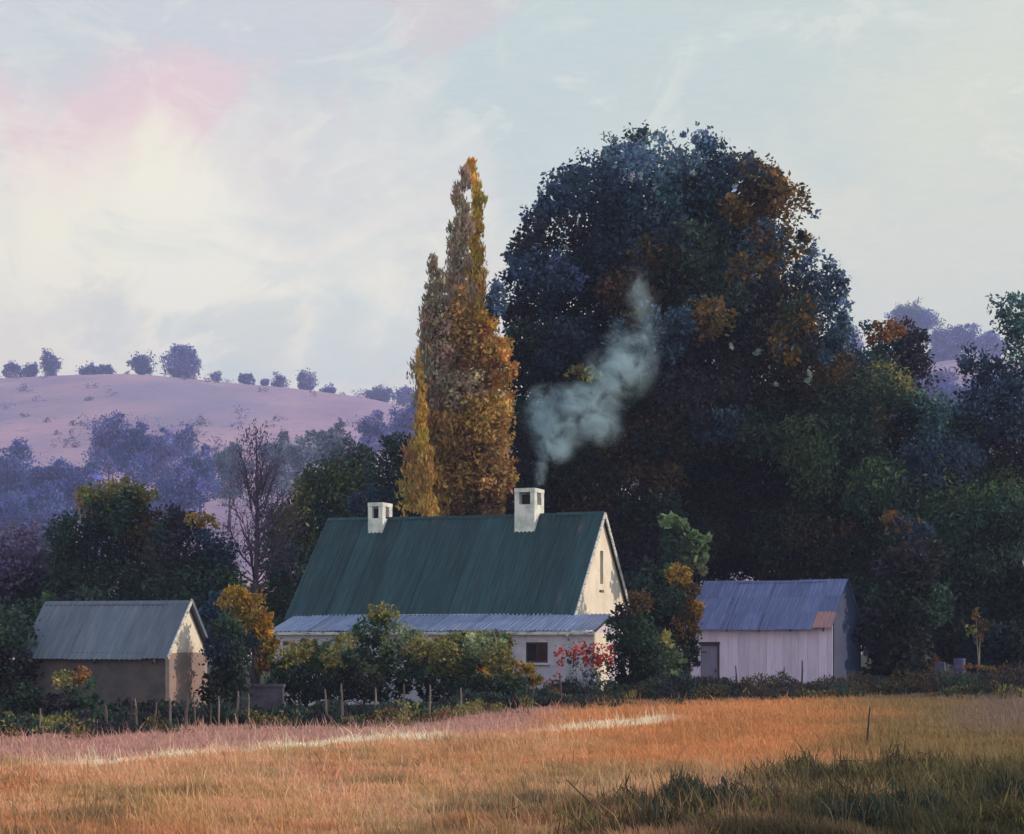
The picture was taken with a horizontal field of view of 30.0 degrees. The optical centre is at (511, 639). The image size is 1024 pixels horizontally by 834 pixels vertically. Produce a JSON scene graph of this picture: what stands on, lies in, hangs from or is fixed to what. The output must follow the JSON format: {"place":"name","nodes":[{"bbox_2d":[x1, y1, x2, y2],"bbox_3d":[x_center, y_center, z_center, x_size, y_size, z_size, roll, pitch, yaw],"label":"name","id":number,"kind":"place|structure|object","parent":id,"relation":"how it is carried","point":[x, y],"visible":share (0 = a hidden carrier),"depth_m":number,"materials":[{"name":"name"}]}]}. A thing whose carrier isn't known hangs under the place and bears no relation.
{"place":"outdoors","nodes":[
{"label":"outdoors","id":0,"kind":"place"},
{"bbox_2d":[0,654,1007,829],"bbox_3d":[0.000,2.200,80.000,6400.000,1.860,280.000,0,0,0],"label":"field ground","id":1,"kind":"structure","parent":0,"point":[244,698],"depth_m":100.75,"materials":[{"name":"soil"}]},
{"bbox_2d":[0,604,44,715],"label":"dark bush","id":2,"kind":"object","parent":1,"relation":"on","point":[21,664],"visible":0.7,"depth_m":56.75,"materials":[{"name":"green plant"}]},
{"bbox_2d":[0,519,53,680],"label":"plum tree","id":3,"kind":"object","parent":1,"relation":"on","point":[21,533],"visible":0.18,"depth_m":109.82,"materials":[{"name":"purple plant"}]},
{"bbox_2d":[0,681,64,718],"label":"bush","id":4,"kind":"object","parent":1,"relation":"on","point":[35,697],"visible":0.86,"depth_m":49.97,"materials":[{"name":"green plant"}]},
{"bbox_2d":[0,538,101,638],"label":"thicket","id":5,"kind":"object","parent":1,"relation":"on","point":[17,584],"visible":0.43,"depth_m":94.78,"materials":[{"name":"purple plant"}]},
{"bbox_2d":[5,584,112,631],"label":"dark bush","id":6,"kind":"object","parent":1,"relation":"on","point":[82,592],"visible":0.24,"depth_m":69.83,"materials":[{"name":"green plant"}]},
{"bbox_2d":[45,665,109,713],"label":"bush","id":7,"kind":"object","parent":1,"relation":"on","point":[77,680],"visible":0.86,"depth_m":50.38,"materials":[{"name":"green plant"}]},
{"bbox_2d":[27,476,181,600],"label":"round tree","id":8,"kind":"object","parent":1,"relation":"on","point":[104,502],"visible":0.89,"depth_m":91.13,"materials":[{"name":"green plant"}]},
{"bbox_2d":[18,599,214,714],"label":"barn","id":9,"kind":"structure","parent":1,"relation":"on","point":[145,651],"depth_m":56.93,"materials":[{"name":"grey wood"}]},
{"bbox_2d":[100,697,168,714],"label":"bush","id":10,"kind":"object","parent":1,"relation":"on","point":[147,704],"visible":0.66,"depth_m":51.43,"materials":[{"name":"green plant"}]},
{"bbox_2d":[140,502,256,622],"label":"round tree","id":11,"kind":"object","parent":1,"relation":"on","point":[198,571],"visible":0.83,"depth_m":89.18,"materials":[{"name":"green plant"}]},
{"bbox_2d":[191,610,253,707],"bbox_3d":[-8.705,0.817,57.497,1.885,3.481,1.608,0,0,0],"label":"conifer bush","id":12,"kind":"object","parent":1,"relation":"on","point":[226,652],"visible":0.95,"depth_m":57.27,"materials":[{"name":"green plant"}]},
{"bbox_2d":[171,588,290,696],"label":"dark bush","id":13,"kind":"object","parent":1,"relation":"on","point":[206,614],"visible":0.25,"depth_m":73.44,"materials":[{"name":"green plant"}]},
{"bbox_2d":[213,584,281,683],"bbox_3d":[-8.391,0.369,61.031,1.906,4.396,1.516,0,0,20],"label":"yellow bush","id":14,"kind":"object","parent":1,"relation":"on","point":[242,607],"visible":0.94,"depth_m":60.87,"materials":[{"name":"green plant"}]},
{"bbox_2d":[205,418,318,683],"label":"bare tree","id":15,"kind":"object","parent":1,"relation":"on","point":[256,503],"visible":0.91,"depth_m":97.70,"materials":[{"name":"purple plant"}]},
{"bbox_2d":[249,684,285,708],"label":"yard wall","id":16,"kind":"structure","parent":1,"relation":"on","point":[266,696],"depth_m":60.05,"materials":[{"name":"grey paint"}]},
{"bbox_2d":[243,538,312,682],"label":"thicket","id":17,"kind":"object","parent":1,"relation":"on","point":[284,598],"visible":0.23,"depth_m":101.01,"materials":[{"name":"green plant"}]},
{"bbox_2d":[266,645,313,705],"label":"hedge bush","id":18,"kind":"object","parent":1,"relation":"on","point":[290,658],"visible":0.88,"depth_m":60.86,"materials":[{"name":"green plant"}]},
{"bbox_2d":[264,640,342,706],"bbox_3d":[-6.873,1.278,64.079,2.901,2.556,1.795,0,0,0],"label":"hedge bush","id":19,"kind":"object","parent":1,"relation":"on","point":[314,661],"visible":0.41,"depth_m":63.78,"materials":[{"name":"green plant"}]},
{"bbox_2d":[251,427,380,600],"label":"green tree","id":20,"kind":"object","parent":1,"relation":"on","point":[333,479],"visible":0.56,"depth_m":103.27,"materials":[{"name":"green plant"}]},
{"bbox_2d":[282,631,359,707],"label":"hedge bush","id":21,"kind":"object","parent":1,"relation":"on","point":[338,640],"visible":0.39,"depth_m":65.97,"materials":[{"name":"green plant"}]},
{"bbox_2d":[260,485,408,554],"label":"thicket","id":22,"kind":"object","parent":1,"relation":"on","point":[293,500],"visible":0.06,"depth_m":104.81,"materials":[{"name":"green plant"}]},
{"bbox_2d":[313,643,366,699],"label":"hedge bush","id":23,"kind":"object","parent":1,"relation":"on","point":[328,661],"visible":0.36,"depth_m":62.37,"materials":[{"name":"green plant"}]},
{"bbox_2d":[297,645,392,704],"bbox_3d":[-5.287,1.332,61.078,3.094,2.352,1.715,0,0,0],"label":"hedge bush","id":24,"kind":"object","parent":1,"relation":"on","point":[355,683],"visible":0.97,"depth_m":60.83,"materials":[{"name":"green plant"}]},
{"bbox_2d":[339,431,420,516],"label":"green tree","id":25,"kind":"object","parent":1,"relation":"on","point":[388,488],"visible":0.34,"depth_m":99.22,"materials":[{"name":"green plant"}]},
{"bbox_2d":[348,600,424,703],"bbox_3d":[-4.358,0.575,64.114,2.933,3.818,1.804,0,0,0],"label":"hedge bush","id":26,"kind":"object","parent":1,"relation":"on","point":[379,618],"visible":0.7,"depth_m":63.83,"materials":[{"name":"green plant"}]},
{"bbox_2d":[412,346,439,515],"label":"poplar","id":27,"kind":"object","parent":1,"relation":"on","point":[424,479],"visible":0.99,"depth_m":83.88,"materials":[{"name":"yellow plant"}]},
{"bbox_2d":[396,638,455,702],"bbox_3d":[-2.718,1.165,63.430,2.297,2.528,1.579,0,0,0],"label":"hedge bush","id":28,"kind":"object","parent":1,"relation":"on","point":[419,674],"visible":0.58,"depth_m":63.24,"materials":[{"name":"green plant"}]},
{"bbox_2d":[394,252,467,516],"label":"poplar","id":29,"kind":"object","parent":1,"relation":"on","point":[431,306],"visible":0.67,"depth_m":85.61,"materials":[{"name":"orange plant"}]},
{"bbox_2d":[271,488,631,705],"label":"farmhouse","id":30,"kind":"object","parent":1,"relation":"on","point":[534,579],"visible":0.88,"depth_m":71.56,"materials":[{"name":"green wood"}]},
{"bbox_2d":[524,642,549,664],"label":"window","id":31,"kind":"structure","parent":30,"relation":"in","point":[536,652],"depth_m":66.97,"materials":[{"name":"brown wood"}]},
{"bbox_2d":[440,163,485,515],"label":"poplar","id":32,"kind":"object","parent":1,"relation":"on","point":[457,241],"visible":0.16,"depth_m":87.77,"materials":[{"name":"orange plant"}]},
{"bbox_2d":[436,664,493,695],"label":"gold bush","id":33,"kind":"object","parent":1,"relation":"on","point":[486,673],"visible":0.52,"depth_m":62.35,"materials":[{"name":"green plant"}]},
{"bbox_2d":[400,632,530,701],"bbox_3d":[-1.496,1.069,62.149,4.254,2.696,2.287,0,0,0],"label":"hedge bush","id":34,"kind":"object","parent":1,"relation":"on","point":[449,659],"visible":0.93,"depth_m":61.86,"materials":[{"name":"green plant"}]},
{"bbox_2d":[415,278,519,515],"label":"autumn tree","id":35,"kind":"object","parent":1,"relation":"on","point":[487,472],"visible":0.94,"depth_m":85.47,"materials":[{"name":"orange plant"}]},
{"bbox_2d":[439,629,514,692],"bbox_3d":[-1.231,0.983,64.357,2.706,2.755,1.817,0,0,0],"label":"hedge bush","id":36,"kind":"object","parent":1,"relation":"on","point":[457,639],"visible":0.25,"depth_m":64.30,"materials":[{"name":"green plant"}]},
{"bbox_2d":[440,628,518,661],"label":"hedge bush","id":37,"kind":"object","parent":1,"relation":"on","point":[510,642],"visible":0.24,"depth_m":64.98,"materials":[{"name":"green plant"}]},
{"bbox_2d":[464,156,510,514],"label":"poplar","id":38,"kind":"object","parent":1,"relation":"on","point":[479,273],"visible":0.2,"depth_m":89.77,"materials":[{"name":"orange plant"}]},
{"bbox_2d":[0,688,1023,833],"bbox_3d":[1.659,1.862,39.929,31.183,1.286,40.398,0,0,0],"label":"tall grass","id":39,"kind":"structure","parent":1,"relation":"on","point":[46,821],"depth_m":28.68,"materials":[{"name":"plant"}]},
{"bbox_2d":[0,660,1023,741],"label":"undergrowth","id":40,"kind":"object","parent":1,"relation":"on","point":[695,688],"visible":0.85,"depth_m":58.29,"materials":[{"name":"green plant"}]},
{"bbox_2d":[495,659,542,691],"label":"gold bush","id":41,"kind":"object","parent":1,"relation":"on","point":[527,668],"visible":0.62,"depth_m":63.37,"materials":[{"name":"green plant"}]},
{"bbox_2d":[494,455,580,514],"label":"thicket","id":42,"kind":"object","parent":1,"relation":"on","point":[548,508],"visible":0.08,"depth_m":96.71,"materials":[{"name":"green plant"}]},
{"bbox_2d":[503,392,643,544],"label":"dark tree","id":43,"kind":"object","parent":1,"relation":"on","point":[570,477],"visible":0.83,"depth_m":91.41,"materials":[{"name":"green plant"}]},
{"bbox_2d":[543,638,615,685],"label":"red flower shrub","id":44,"kind":"object","parent":1,"relation":"on","point":[598,661],"visible":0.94,"depth_m":64.62,"materials":[{"name":"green plant"}]},
{"bbox_2d":[603,588,678,689],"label":"dark bush","id":45,"kind":"object","parent":1,"relation":"on","point":[635,649],"visible":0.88,"depth_m":65.04,"materials":[{"name":"green plant"}]},
{"bbox_2d":[570,395,747,680],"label":"dark tree","id":46,"kind":"object","parent":1,"relation":"on","point":[643,536],"visible":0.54,"depth_m":92.70,"materials":[{"name":"green plant"}]},
{"bbox_2d":[624,538,702,672],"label":"dark bush","id":47,"kind":"object","parent":1,"relation":"on","point":[661,618],"visible":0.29,"depth_m":81.73,"materials":[{"name":"green plant"}]},
{"bbox_2d":[655,628,689,682],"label":"broadleaf bush","id":48,"kind":"object","parent":1,"relation":"on","point":[667,640],"visible":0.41,"depth_m":66.96,"materials":[{"name":"green plant"}]},
{"bbox_2d":[657,562,705,675],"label":"tall bush","id":49,"kind":"object","parent":1,"relation":"on","point":[683,635],"visible":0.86,"depth_m":69.85,"materials":[{"name":"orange plant"}]},
{"bbox_2d":[656,511,712,676],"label":"young tree","id":50,"kind":"object","parent":1,"relation":"on","point":[674,520],"visible":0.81,"depth_m":73.97,"materials":[{"name":"green plant"}]},
{"bbox_2d":[492,119,912,670],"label":"great tree","id":51,"kind":"object","parent":1,"relation":"on","point":[672,287],"visible":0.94,"depth_m":91.85,"materials":[{"name":"green plant"}]},
{"bbox_2d":[653,776,760,808],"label":"weed clump","id":52,"kind":"object","parent":1,"relation":"on","point":[725,786],"visible":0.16,"depth_m":22.80,"materials":[{"name":"green plant"}]},
{"bbox_2d":[672,376,827,581],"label":"dark tree","id":53,"kind":"object","parent":1,"relation":"on","point":[730,495],"visible":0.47,"depth_m":96.64,"materials":[{"name":"green plant"}]},
{"bbox_2d":[483,737,1023,833],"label":"dark weeds","id":54,"kind":"object","parent":1,"relation":"on","point":[1004,808],"visible":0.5,"depth_m":22.21,"materials":[{"name":"green plant"}]},
{"bbox_2d":[708,513,816,580],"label":"thicket","id":55,"kind":"object","parent":1,"relation":"on","point":[747,573],"visible":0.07,"depth_m":100.61,"materials":[{"name":"green plant"}]},
{"bbox_2d":[686,579,861,686],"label":"shed","id":56,"kind":"structure","parent":1,"relation":"on","point":[751,627],"depth_m":77.71,"materials":[{"name":"white metal"}]},
{"bbox_2d":[701,645,716,680],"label":"door","id":57,"kind":"structure","parent":56,"relation":"in","point":[708,652],"depth_m":78.40,"materials":[{"name":"grey wood"}]},
{"bbox_2d":[745,402,903,595],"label":"dark tree","id":58,"kind":"object","parent":1,"relation":"on","point":[795,537],"visible":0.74,"depth_m":91.91,"materials":[{"name":"green plant"}]},
{"bbox_2d":[766,340,986,538],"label":"dark tree","id":59,"kind":"object","parent":1,"relation":"on","point":[934,417],"visible":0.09,"depth_m":97.61,"materials":[{"name":"green plant"}]},
{"bbox_2d":[837,315,945,663],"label":"dark tree","id":60,"kind":"object","parent":1,"relation":"on","point":[908,355],"visible":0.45,"depth_m":99.01,"materials":[{"name":"green plant"}]},
{"bbox_2d":[808,426,986,670],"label":"dark tree","id":61,"kind":"object","parent":1,"relation":"on","point":[896,493],"visible":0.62,"depth_m":89.08,"materials":[{"name":"green plant"}]},
{"bbox_2d":[861,639,946,682],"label":"dark bush","id":62,"kind":"object","parent":1,"relation":"on","point":[873,669],"visible":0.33,"depth_m":80.34,"materials":[{"name":"green plant"}]},
{"bbox_2d":[851,534,961,679],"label":"dark bush","id":63,"kind":"object","parent":1,"relation":"on","point":[889,638],"visible":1,"depth_m":78.86,"materials":[{"name":"green plant"}]},
{"bbox_2d":[908,478,1023,675],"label":"dark tree","id":64,"kind":"object","parent":1,"relation":"on","point":[992,540],"visible":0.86,"depth_m":87.35,"materials":[{"name":"green plant"}]},
{"bbox_2d":[918,610,1023,673],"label":"dark bush","id":65,"kind":"object","parent":1,"relation":"on","point":[1004,642],"visible":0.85,"depth_m":83.63,"materials":[{"name":"green plant"}]},
{"bbox_2d":[965,607,989,673],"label":"sapling","id":66,"kind":"object","parent":1,"relation":"on","point":[976,628],"visible":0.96,"depth_m":71.97,"materials":[{"name":"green plant"}]},
{"bbox_2d":[937,290,1023,674],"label":"dark tree","id":67,"kind":"object","parent":1,"relation":"on","point":[1008,386],"visible":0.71,"depth_m":91.45,"materials":[{"name":"green plant"}]},
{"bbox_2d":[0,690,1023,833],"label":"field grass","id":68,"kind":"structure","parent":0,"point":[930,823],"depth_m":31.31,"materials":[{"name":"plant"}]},
{"bbox_2d":[0,359,1023,661],"bbox_3d":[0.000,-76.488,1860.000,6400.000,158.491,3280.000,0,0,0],"label":"hillside","id":69,"kind":"structure","parent":0,"point":[166,401],"depth_m":825.79,"materials":[{"name":"plant"}]},
{"bbox_2d":[1,360,21,377],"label":"ridge tree","id":70,"kind":"object","parent":69,"relation":"on","point":[12,367],"visible":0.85,"depth_m":1016.91,"materials":[{"name":"purple plant"}]},
{"bbox_2d":[0,437,40,514],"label":"slope tree","id":71,"kind":"object","parent":69,"relation":"on","point":[12,477],"visible":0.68,"depth_m":502.00,"materials":[{"name":"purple plant"}]},
{"bbox_2d":[17,361,39,376],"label":"ridge tree","id":72,"kind":"object","parent":69,"relation":"on","point":[31,370],"visible":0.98,"depth_m":1017.09,"materials":[{"name":"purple plant"}]},
{"bbox_2d":[0,484,72,555],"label":"slope tree","id":73,"kind":"object","parent":69,"relation":"on","point":[10,512],"visible":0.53,"depth_m":417.88,"materials":[{"name":"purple plant"}]},
{"bbox_2d":[39,348,63,375],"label":"ridge tree","id":74,"kind":"object","parent":69,"relation":"on","point":[51,363],"visible":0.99,"depth_m":1013.21,"materials":[{"name":"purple plant"}]},
{"bbox_2d":[25,456,83,522],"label":"slope tree","id":75,"kind":"object","parent":69,"relation":"on","point":[52,475],"visible":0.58,"depth_m":467.56,"materials":[{"name":"purple plant"}]},
{"bbox_2d":[57,457,107,521],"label":"slope tree","id":76,"kind":"object","parent":69,"relation":"on","point":[90,470],"visible":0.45,"depth_m":448.81,"materials":[{"name":"purple plant"}]},
{"bbox_2d":[78,360,115,374],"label":"ridge tree","id":77,"kind":"object","parent":69,"relation":"on","point":[91,369],"visible":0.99,"depth_m":994.42,"materials":[{"name":"purple plant"}]},
{"bbox_2d":[81,409,133,479],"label":"slope tree","id":78,"kind":"object","parent":69,"relation":"on","point":[108,437],"visible":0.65,"depth_m":538.47,"materials":[{"name":"purple plant"}]},
{"bbox_2d":[81,489,163,563],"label":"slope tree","id":79,"kind":"object","parent":69,"relation":"on","point":[154,504],"depth_m":409.32,"materials":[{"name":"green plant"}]},
{"bbox_2d":[105,420,159,486],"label":"slope tree","id":80,"kind":"object","parent":69,"relation":"on","point":[134,447],"visible":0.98,"depth_m":498.33,"materials":[{"name":"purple plant"}]},
{"bbox_2d":[126,350,157,374],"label":"ridge tree","id":81,"kind":"object","parent":69,"relation":"on","point":[140,364],"visible":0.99,"depth_m":1001.02,"materials":[{"name":"purple plant"}]},
{"bbox_2d":[140,427,185,487],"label":"slope tree","id":82,"kind":"object","parent":69,"relation":"on","point":[160,450],"visible":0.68,"depth_m":528.75,"materials":[{"name":"purple plant"}]},
{"bbox_2d":[146,463,209,568],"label":"slope tree","id":83,"kind":"object","parent":69,"relation":"on","point":[185,492],"visible":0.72,"depth_m":428.29,"materials":[{"name":"purple plant"}]},
{"bbox_2d":[159,343,205,379],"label":"ridge tree","id":84,"kind":"object","parent":69,"relation":"on","point":[183,359],"visible":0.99,"depth_m":1000.36,"materials":[{"name":"purple plant"}]},
{"bbox_2d":[172,423,198,472],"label":"slope tree","id":85,"kind":"object","parent":69,"relation":"on","point":[188,447],"visible":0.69,"depth_m":559.22,"materials":[{"name":"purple plant"}]},
{"bbox_2d":[0,365,398,506],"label":"heath scrub","id":86,"kind":"object","parent":69,"relation":"on","point":[113,393],"visible":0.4,"depth_m":776.22,"materials":[{"name":"purple plant"}]},
{"bbox_2d":[182,443,221,528],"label":"slope tree","id":87,"kind":"object","parent":69,"relation":"on","point":[204,468],"visible":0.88,"depth_m":498.57,"materials":[{"name":"purple plant"}]},
{"bbox_2d":[207,441,255,524],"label":"slope tree","id":88,"kind":"object","parent":69,"relation":"on","point":[223,462],"visible":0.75,"depth_m":518.51,"materials":[{"name":"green plant"}]},
{"bbox_2d":[238,373,255,384],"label":"ridge tree","id":89,"kind":"object","parent":69,"relation":"on","point":[246,378],"visible":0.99,"depth_m":1035.24,"materials":[{"name":"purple plant"}]},
{"bbox_2d":[252,431,296,509],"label":"slope tree","id":90,"kind":"object","parent":69,"relation":"on","point":[284,436],"visible":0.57,"depth_m":478.66,"materials":[{"name":"plant"}]},
{"bbox_2d":[271,371,287,386],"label":"ridge tree","id":91,"kind":"object","parent":69,"relation":"on","point":[278,381],"visible":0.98,"depth_m":1047.39,"materials":[{"name":"purple plant"}]},
{"bbox_2d":[283,428,323,483],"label":"slope tree","id":92,"kind":"object","parent":69,"relation":"on","point":[299,456],"visible":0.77,"depth_m":458.42,"materials":[{"name":"grey plant"}]},
{"bbox_2d":[295,368,319,390],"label":"ridge tree","id":93,"kind":"object","parent":69,"relation":"on","point":[305,382],"visible":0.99,"depth_m":1047.31,"materials":[{"name":"purple plant"}]},
{"bbox_2d":[312,417,349,458],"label":"slope tree","id":94,"kind":"object","parent":69,"relation":"on","point":[323,435],"visible":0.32,"depth_m":469.17,"materials":[{"name":"grey plant"}]},
{"bbox_2d":[352,409,393,457],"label":"slope tree","id":95,"kind":"object","parent":69,"relation":"on","point":[368,428],"visible":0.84,"depth_m":539.20,"materials":[{"name":"purple plant"}]},
{"bbox_2d":[364,384,392,402],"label":"ridge tree","id":96,"kind":"object","parent":69,"relation":"on","point":[380,394],"visible":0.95,"depth_m":1024.76,"materials":[{"name":"purple plant"}]},
{"bbox_2d":[387,401,416,442],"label":"slope tree","id":97,"kind":"object","parent":69,"relation":"on","point":[402,419],"visible":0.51,"depth_m":518.16,"materials":[{"name":"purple plant"}]},
{"bbox_2d":[390,385,415,407],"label":"ridge tree","id":98,"kind":"object","parent":69,"relation":"on","point":[404,399],"visible":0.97,"depth_m":1010.36,"materials":[{"name":"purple plant"}]},
{"bbox_2d":[884,296,945,346],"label":"tree","id":99,"kind":"object","parent":69,"relation":"on","point":[919,315],"visible":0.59,"depth_m":1040.39,"materials":[{"name":"purple plant"}]},
{"bbox_2d":[915,365,959,403],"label":"slope tree","id":100,"kind":"object","parent":69,"relation":"on","point":[941,375],"visible":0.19,"depth_m":637.30,"materials":[{"name":"purple plant"}]},
{"bbox_2d":[927,323,981,360],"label":"tree","id":101,"kind":"object","parent":69,"relation":"on","point":[954,335],"visible":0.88,"depth_m":1019.72,"materials":[{"name":"purple plant"}]},
{"bbox_2d":[934,378,987,498],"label":"slope tree","id":102,"kind":"object","parent":69,"relation":"on","point":[948,390],"visible":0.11,"depth_m":598.48,"materials":[{"name":"purple plant"}]},
{"bbox_2d":[964,328,1012,358],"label":"tree","id":103,"kind":"object","parent":69,"relation":"on","point":[987,341],"visible":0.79,"depth_m":990.72,"materials":[{"name":"purple plant"}]},
{"bbox_2d":[0,0,1023,453],"label":"sky","id":104,"kind":"structure","parent":0,"point":[260,187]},
{"bbox_2d":[953,658,964,677],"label":"drum","id":105,"kind":"object","parent":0,"point":[959,663],"visible":0.46,"depth_m":71.31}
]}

